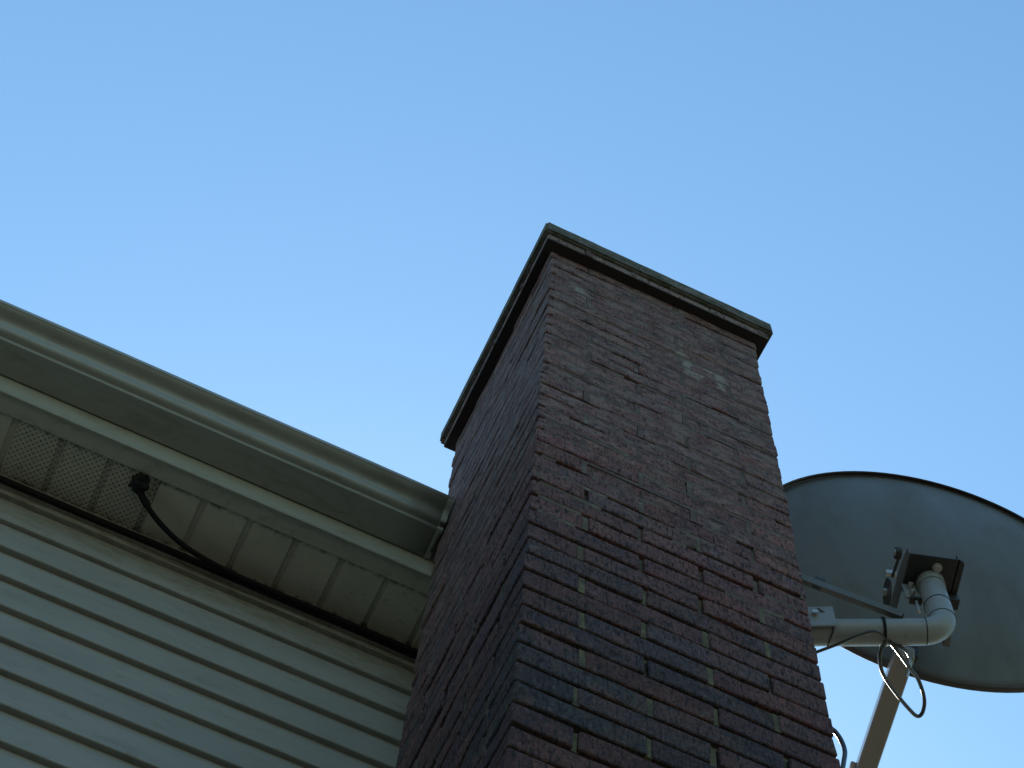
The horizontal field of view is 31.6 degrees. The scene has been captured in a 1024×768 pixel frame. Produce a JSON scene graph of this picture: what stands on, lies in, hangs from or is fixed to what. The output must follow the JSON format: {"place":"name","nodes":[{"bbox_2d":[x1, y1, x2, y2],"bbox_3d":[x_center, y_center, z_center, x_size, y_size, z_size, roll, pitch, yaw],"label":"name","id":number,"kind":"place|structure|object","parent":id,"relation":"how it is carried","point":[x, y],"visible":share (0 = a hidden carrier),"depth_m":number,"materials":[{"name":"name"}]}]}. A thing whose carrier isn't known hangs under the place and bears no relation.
{"place":"outdoors","nodes":[
{"label":"outdoors","id":0,"kind":"place"},
{"bbox_2d":[0,0,1023,767],"label":"sky","id":1,"kind":"structure","parent":0,"point":[319,218],"materials":[{"name":"blue"}]},
{"label":"ground","id":2,"kind":"structure","parent":0,"visible":0},
{"bbox_2d":[0,299,454,767],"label":"house","id":3,"kind":"structure","parent":2,"relation":"on","point":[118,650],"depth_m":4.85,"materials":[{"name":"beige plastic"}]},
{"bbox_2d":[0,475,416,658],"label":"wall cable","id":4,"kind":"object","parent":3,"relation":"attached to","point":[102,522],"depth_m":4.90,"materials":[{"name":"black rubber"}]},
{"bbox_2d":[137,488,417,654],"bbox_3d":[-0.552,0.578,4.957,1.130,0.079,0.099,30,-69,-9],"label":"soffit cable","id":5,"kind":"object","parent":3,"relation":"attached to","point":[144,501],"visible":0.89,"depth_m":4.92,"materials":[{"name":"black rubber"}]},
{"bbox_2d":[128,472,149,493],"bbox_3d":[-1.001,0.268,4.861,0.056,0.034,0.068,24,-68,-7],"label":"duct seal","id":6,"kind":"object","parent":5,"relation":"attached to","point":[140,480],"visible":1,"depth_m":4.85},
{"bbox_2d":[396,222,840,767],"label":"chimney","id":7,"kind":"object","parent":2,"relation":"on","point":[616,579],"visible":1,"depth_m":4.01,"materials":[{"name":"brick"}]},
{"bbox_2d":[832,726,846,767],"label":"chimney cable","id":8,"kind":"object","parent":7,"relation":"attached to","point":[843,747],"visible":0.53,"depth_m":3.59,"materials":[{"name":"black rubber"}]},
{"bbox_2d":[783,471,1023,767],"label":"satellite dish","id":9,"kind":"object","parent":7,"relation":"attached to","point":[928,575],"visible":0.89,"depth_m":4.95,"materials":[{"name":"grey paint"}]},
{"bbox_2d":[817,608,834,645],"bbox_3d":[0.786,0.605,4.492,0.034,0.080,0.079,-12,-68,8],"label":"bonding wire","id":10,"kind":"object","parent":9,"relation":"attached to","point":[832,630],"visible":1,"depth_m":4.46,"materials":[{"name":"silver metal"}]},
{"bbox_2d":[816,630,889,653],"bbox_3d":[0.704,0.676,4.466,0.462,0.048,0.054,-13,-68,8],"label":"coax cable","id":11,"kind":"object","parent":9,"relation":"attached to","point":[881,635],"visible":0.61,"depth_m":4.45,"materials":[{"name":"black rubber"}]},
{"bbox_2d":[889,643,912,676],"bbox_3d":[0.982,0.685,4.530,0.039,0.108,0.173,-22,-70,12],"label":"lead cable","id":12,"kind":"object","parent":9,"relation":"attached to","point":[907,652],"visible":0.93,"depth_m":4.49,"materials":[{"name":"black rubber"}]},
{"bbox_2d":[878,640,925,717],"bbox_3d":[0.974,0.739,4.510,0.070,0.074,0.268,-29,-72,14],"label":"cable loop","id":13,"kind":"object","parent":9,"relation":"hanging from","point":[890,685],"visible":1,"depth_m":4.50,"materials":[{"name":"black rubber"}]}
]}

